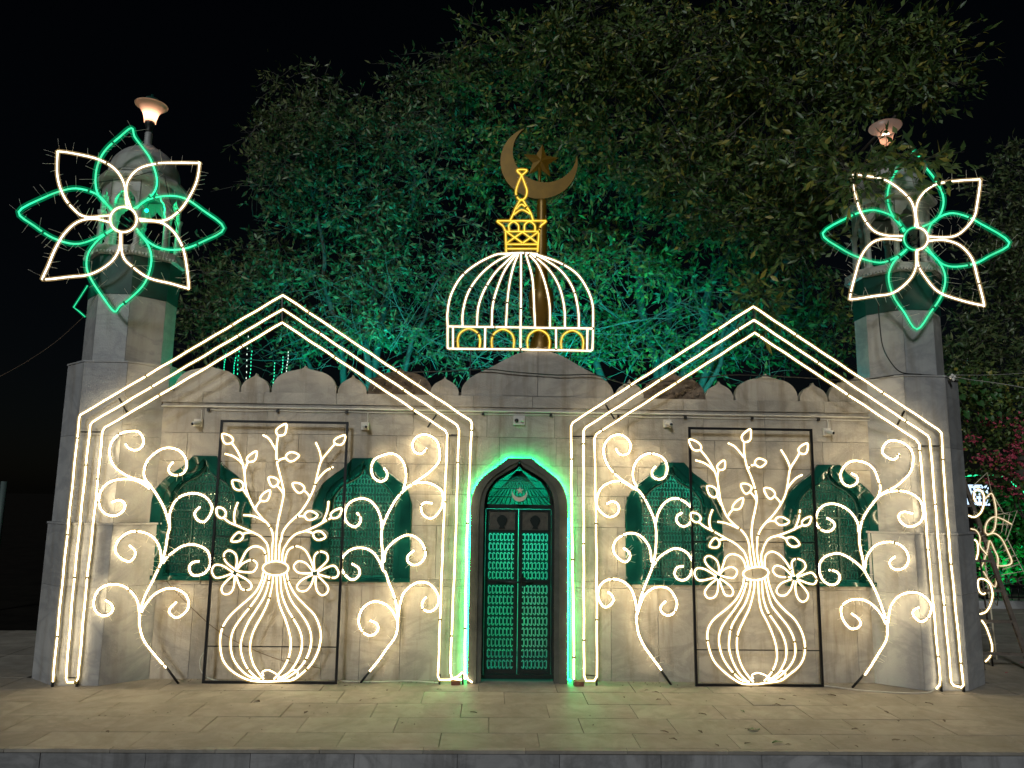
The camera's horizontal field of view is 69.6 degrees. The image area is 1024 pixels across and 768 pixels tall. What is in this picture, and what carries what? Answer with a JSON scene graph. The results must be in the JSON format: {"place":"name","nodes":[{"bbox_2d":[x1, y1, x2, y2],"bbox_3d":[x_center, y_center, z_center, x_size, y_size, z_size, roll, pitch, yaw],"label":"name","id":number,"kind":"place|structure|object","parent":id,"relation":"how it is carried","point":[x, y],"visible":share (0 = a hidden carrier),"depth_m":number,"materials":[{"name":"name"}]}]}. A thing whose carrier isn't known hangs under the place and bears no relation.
{"place":"outdoors","nodes":[
{"label":"outdoors","id":0,"kind":"place"},
{"bbox_2d":[0,493,1022,630],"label":"ground","id":1,"kind":"structure","parent":0,"point":[27,517],"depth_m":20.44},
{"bbox_2d":[0,481,7,545],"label":"post","id":2,"kind":"object","parent":1,"relation":"on","point":[3,488],"visible":1,"depth_m":11.48,"materials":[{"name":"grey paint"}]},
{"bbox_2d":[174,29,620,389],"bbox_3d":[-1.778,-1.362,11.114,6.630,9.801,3.308,1,-9,-2],"label":"bushy tree","id":3,"kind":"object","parent":1,"relation":"on","point":[217,301],"visible":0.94,"depth_m":11.04,"materials":[{"name":"green plant"}]},
{"bbox_2d":[423,0,1005,394],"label":"tree","id":4,"kind":"object","parent":1,"relation":"on","point":[767,44],"visible":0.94,"depth_m":10.47,"materials":[{"name":"green plant"}]},
{"bbox_2d":[967,485,990,578],"bbox_3d":[11.325,3.600,17.963,0.709,2.262,0.156,1,-9,-2],"label":"lit sign","id":5,"kind":"object","parent":1,"relation":"on","point":[972,488],"visible":0.24,"depth_m":18.03,"materials":[{"name":"grey"}]},
{"bbox_2d":[940,128,1023,590],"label":"dark tree","id":6,"kind":"object","parent":1,"relation":"on","point":[1012,253],"visible":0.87,"depth_m":13.03,"materials":[{"name":"green plant"}]},
{"bbox_2d":[0,587,1023,767],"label":"pavement","id":7,"kind":"structure","parent":0,"point":[516,723],"depth_m":5.54,"materials":[{"name":"brown"}]},
{"bbox_2d":[32,131,190,685],"bbox_3d":[-3.810,0.040,7.320,1.066,5.410,0.966,1,-9,-2],"label":"minaret","id":8,"kind":"object","parent":7,"relation":"on","point":[130,342],"visible":0.88,"depth_m":6.86,"materials":[{"name":"grey stone"}]},
{"bbox_2d":[1,314,86,375],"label":"guy wire","id":9,"kind":"object","parent":8,"relation":"attached to","point":[46,348],"visible":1,"depth_m":7.18,"materials":[{"name":"brown"}]},
{"bbox_2d":[74,285,87,316],"bbox_3d":[-4.258,-0.817,7.259,0.140,0.332,0.025,1,-9,-2],"label":"green light tip","id":10,"kind":"object","parent":8,"relation":"attached to","point":[79,298],"visible":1,"depth_m":7.26,"materials":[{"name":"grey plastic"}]},
{"bbox_2d":[10,120,225,311],"bbox_3d":[-3.752,-1.598,7.066,2.052,1.917,0.245,1,-9,-2],"label":"flower light","id":11,"kind":"object","parent":8,"relation":"attached to","point":[127,201],"visible":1,"depth_m":7.01,"materials":[{"name":"white plastic"}]},
{"bbox_2d":[98,171,177,230],"bbox_3d":[-3.631,-1.788,7.117,0.807,0.575,0.068,2,-9,-5],"label":"kiosk wire","id":12,"kind":"object","parent":8,"relation":"attached to","point":[146,173],"visible":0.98,"depth_m":7.13,"materials":[{"name":"black"}]},
{"bbox_2d":[134,94,167,132],"bbox_3d":[-3.806,-2.849,7.753,0.322,0.432,0.322,1,-9,-2],"label":"tip lamp","id":13,"kind":"object","parent":8,"relation":"on","point":[152,107],"visible":1,"depth_m":7.69,"materials":[{"name":"white glass"}]},
{"bbox_2d":[86,427,214,683],"bbox_3d":[-3.249,1.533,6.672,1.083,2.293,0.093,3,-9,-13],"label":"scroll light","id":14,"kind":"object","parent":7,"relation":"on","point":[141,608],"visible":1,"depth_m":6.69,"materials":[{"name":"white plastic"}]},
{"bbox_2d":[199,653,214,679],"bbox_3d":[-2.727,2.551,6.635,0.186,0.248,0.010,1,-9,-2],"label":"loop lead","id":15,"kind":"object","parent":7,"relation":"on","point":[200,667],"visible":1,"depth_m":6.63,"materials":[{"name":"grey plastic"}]},
{"bbox_2d":[51,295,472,686],"bbox_3d":[-2.159,0.905,6.787,3.676,3.584,0.062,1,-9,-4],"label":"arch light","id":16,"kind":"object","parent":7,"relation":"on","point":[77,677],"visible":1,"depth_m":6.78,"materials":[{"name":"white plastic"}]},
{"bbox_2d":[202,420,348,683],"bbox_3d":[-2.168,1.518,6.791,1.220,2.371,0.100,1,-9,-2],"label":"vase light","id":17,"kind":"object","parent":7,"relation":"on","point":[285,680],"visible":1,"depth_m":6.76,"materials":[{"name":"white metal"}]},
{"bbox_2d":[337,432,443,682],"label":"scroll light","id":18,"kind":"object","parent":7,"relation":"on","point":[383,568],"visible":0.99,"depth_m":6.88,"materials":[{"name":"white plastic"}]},
{"bbox_2d":[451,679,460,684],"bbox_3d":[-0.508,2.695,6.666,0.088,0.049,0.068,1,-9,-2],"label":"brick","id":19,"kind":"object","parent":7,"relation":"on","point":[455,682],"visible":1,"depth_m":6.64,"materials":[{"name":"brick"}]},
{"bbox_2d":[149,347,878,683],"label":"shrine building","id":20,"kind":"structure","parent":7,"relation":"on","point":[520,587],"depth_m":7.04,"materials":[{"name":"grey stone"}]},
{"bbox_2d":[191,410,202,426],"bbox_3d":[-3.007,0.323,7.026,0.074,0.164,0.112,1,-9,-2],"label":"security camera","id":21,"kind":"object","parent":20,"relation":"attached to","point":[197,423],"visible":1,"depth_m":7.04,"materials":[{"name":"grey plastic"}]},
{"bbox_2d":[149,456,251,580],"bbox_3d":[-2.935,1.262,6.992,0.950,1.152,0.183,1,-9,-2],"label":"window","id":22,"kind":"structure","parent":20,"relation":"in","point":[197,465],"depth_m":6.98,"materials":[{"name":"green paint"}]},
{"bbox_2d":[166,580,317,667],"bbox_3d":[-2.494,2.212,6.800,1.472,0.785,0.006,1,-9,-2],"label":"grey wire","id":23,"kind":"object","parent":20,"relation":"attached to","point":[234,640],"visible":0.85,"depth_m":6.77,"materials":[{"name":"brown"}]},
{"bbox_2d":[307,458,411,581],"bbox_3d":[-1.426,1.288,7.034,0.950,1.152,0.183,1,-9,-2],"label":"window","id":24,"kind":"structure","parent":20,"relation":"in","point":[328,491],"depth_m":7.01,"materials":[{"name":"green paint"}]},
{"bbox_2d":[361,414,368,429],"bbox_3d":[-1.413,0.353,7.069,0.076,0.170,0.114,1,-9,-2],"label":"security camera","id":25,"kind":"object","parent":20,"relation":"attached to","point":[364,425],"visible":1,"depth_m":7.08,"materials":[{"name":"grey plastic"}]},
{"bbox_2d":[467,458,567,683],"bbox_3d":[0.059,1.739,6.983,0.920,2.050,0.238,1,-9,-2],"label":"door","id":26,"kind":"structure","parent":20,"relation":"in","point":[522,484],"depth_m":6.97,"materials":[{"name":"metal"}]},
{"bbox_2d":[466,483,570,680],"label":"door rope light","id":27,"kind":"object","parent":20,"relation":"attached to","point":[468,587],"visible":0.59,"depth_m":6.89,"materials":[{"name":"green plastic"}]},
{"bbox_2d":[513,415,524,424],"bbox_3d":[0.069,0.351,7.145,0.110,0.090,0.051,1,-9,-2],"label":"socket box","id":28,"kind":"object","parent":20,"relation":"attached to","point":[518,420],"visible":1,"depth_m":7.14,"materials":[{"name":"grey plastic"}]},
{"bbox_2d":[447,169,593,377],"bbox_3d":[0.076,-1.065,7.390,1.502,2.306,0.150,1,-9,-2],"label":"dome light","id":29,"kind":"object","parent":20,"relation":"attached to","point":[521,253],"visible":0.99,"depth_m":7.33,"materials":[{"name":"white plastic"}]},
{"bbox_2d":[500,128,577,351],"bbox_3d":[0.301,-1.361,8.490,0.908,3.356,0.284,1,-9,-2],"label":"crescent monument","id":30,"kind":"object","parent":20,"relation":"on","point":[540,192],"visible":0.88,"depth_m":8.58,"materials":[{"name":"gold metal"}]},
{"bbox_2d":[368,369,948,384],"bbox_3d":[1.441,-0.057,7.211,5.675,0.132,0.157,1,-9,0],"label":"power cable","id":31,"kind":"object","parent":20,"relation":"attached to","point":[641,383],"visible":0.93,"depth_m":7.20,"materials":[{"name":"black plastic"}]},
{"bbox_2d":[663,416,672,426],"bbox_3d":[1.520,0.363,7.155,0.073,0.108,0.114,1,-9,-2],"label":"security camera","id":32,"kind":"object","parent":20,"relation":"attached to","point":[667,423],"visible":1,"depth_m":7.17,"materials":[{"name":"grey plastic"}]},
{"bbox_2d":[625,462,725,584],"bbox_3d":[1.553,1.340,7.116,0.950,1.152,0.183,1,-9,-2],"label":"window","id":33,"kind":"structure","parent":20,"relation":"in","point":[634,507],"depth_m":7.09,"materials":[{"name":"green paint"}]},
{"bbox_2d":[822,420,834,435],"bbox_3d":[3.094,0.424,7.195,0.081,0.156,0.112,1,-9,-2],"label":"security camera","id":34,"kind":"object","parent":20,"relation":"attached to","point":[827,431],"visible":1,"depth_m":7.21,"materials":[{"name":"grey plastic"}]},
{"bbox_2d":[782,464,878,586],"bbox_3d":[3.082,1.366,7.158,0.950,1.152,0.183,1,-9,-2],"label":"window","id":35,"kind":"structure","parent":20,"relation":"in","point":[862,497],"depth_m":7.14,"materials":[{"name":"green paint"}]},
{"bbox_2d":[573,679,583,686],"bbox_3d":[0.605,2.710,6.677,0.096,0.050,0.067,1,-9,-2],"label":"brick","id":36,"kind":"object","parent":7,"relation":"on","point":[578,683],"visible":1,"depth_m":6.65,"materials":[{"name":"brick"}]},
{"bbox_2d":[596,431,697,684],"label":"scroll light","id":37,"kind":"object","parent":7,"relation":"on","point":[652,564],"visible":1,"depth_m":6.95,"materials":[{"name":"white plastic"}]},
{"bbox_2d":[688,427,823,686],"bbox_3d":[2.282,1.592,6.915,1.234,2.375,0.099,1,-9,-2],"label":"vase light","id":38,"kind":"object","parent":7,"relation":"on","point":[761,684],"visible":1,"depth_m":6.88,"materials":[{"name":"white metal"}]},
{"bbox_2d":[568,306,964,691],"bbox_3d":[2.309,0.990,6.907,3.592,3.567,0.069,1,-9,1],"label":"arch light","id":39,"kind":"object","parent":7,"relation":"on","point":[929,445],"visible":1,"depth_m":6.93,"materials":[{"name":"white plastic"}]},
{"bbox_2d":[816,440,932,687],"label":"scroll light","id":40,"kind":"object","parent":7,"relation":"on","point":[885,619],"visible":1,"depth_m":6.88,"materials":[{"name":"white plastic"}]},
{"bbox_2d":[824,685,936,693],"bbox_3d":[3.296,2.752,6.651,1.045,0.034,0.151,-1,-9,11],"label":"floor lead","id":41,"kind":"object","parent":7,"relation":"on","point":[883,691],"visible":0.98,"depth_m":6.58,"materials":[{"name":"grey"}]},
{"bbox_2d":[842,166,984,690],"bbox_3d":[3.959,0.174,7.535,1.066,5.410,0.966,1,-9,-2],"label":"minaret","id":42,"kind":"object","parent":7,"relation":"on","point":[908,650],"visible":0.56,"depth_m":7.06,"materials":[{"name":"grey stone"}]},
{"bbox_2d":[868,118,902,150],"bbox_3d":[3.929,-2.665,7.802,0.303,0.331,0.354,1,-9,-2],"label":"tip lamp","id":43,"kind":"object","parent":42,"relation":"on","point":[879,125],"visible":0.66,"depth_m":7.82,"materials":[{"name":"white"}]},
{"bbox_2d":[878,301,921,374],"bbox_3d":[3.777,-0.451,7.185,0.377,0.736,0.034,1,-9,1],"label":"shaft cable","id":44,"kind":"object","parent":42,"relation":"attached to","point":[884,350],"visible":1,"depth_m":7.17,"materials":[{"name":"black plastic"}]},
{"bbox_2d":[821,149,1017,329],"bbox_3d":[3.998,-1.423,7.273,1.957,1.878,0.247,1,-9,-2],"label":"flower light","id":45,"kind":"object","parent":42,"relation":"attached to","point":[927,249],"visible":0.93,"depth_m":7.22,"materials":[{"name":"white plastic"}]},
{"bbox_2d":[949,374,955,380],"bbox_3d":[4.266,-0.064,7.130,0.070,0.078,0.030,1,-9,-2],"label":"wire joint","id":46,"kind":"object","parent":42,"relation":"attached to","point":[951,376],"visible":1,"depth_m":7.12,"materials":[{"name":"grey plastic"}]},
{"bbox_2d":[956,377,1023,387],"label":"white wire","id":47,"kind":"object","parent":42,"relation":"attached to","point":[989,382],"visible":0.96,"depth_m":7.91,"materials":[{"name":"grey"}]},
{"bbox_2d":[968,489,994,665],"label":"scroll light","id":48,"kind":"object","parent":7,"relation":"on","point":[978,544],"visible":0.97,"depth_m":7.80,"materials":[{"name":"white plastic"}]},
{"bbox_2d":[947,357,1023,518],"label":"bougainvillea","id":49,"kind":"object","parent":7,"relation":"on","point":[988,417],"visible":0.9,"depth_m":10.21,"materials":[{"name":"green plant"}]},
{"bbox_2d":[965,478,1023,669],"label":"ladder","id":50,"kind":"object","parent":7,"relation":"on","point":[1004,595],"visible":0.37,"depth_m":7.91,"materials":[{"name":"metal"}]},
{"bbox_2d":[972,479,1023,598],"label":"green hedge","id":51,"kind":"object","parent":7,"relation":"on","point":[1016,538],"visible":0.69,"depth_m":13.24,"materials":[{"name":"green plant"}]},
{"bbox_2d":[973,472,1023,659],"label":"flower light","id":52,"kind":"object","parent":7,"relation":"on","point":[1007,523],"visible":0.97,"depth_m":8.18,"materials":[{"name":"grey plastic"}]},
{"bbox_2d":[977,576,1023,608],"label":"railing","id":53,"kind":"object","parent":7,"relation":"on","point":[1018,603],"visible":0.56,"depth_m":11.91,"materials":[{"name":"metal"}]},
{"bbox_2d":[0,0,1023,505],"label":"sky","id":54,"kind":"structure","parent":0,"point":[73,72],"materials":[{"name":"black"}]}
]}

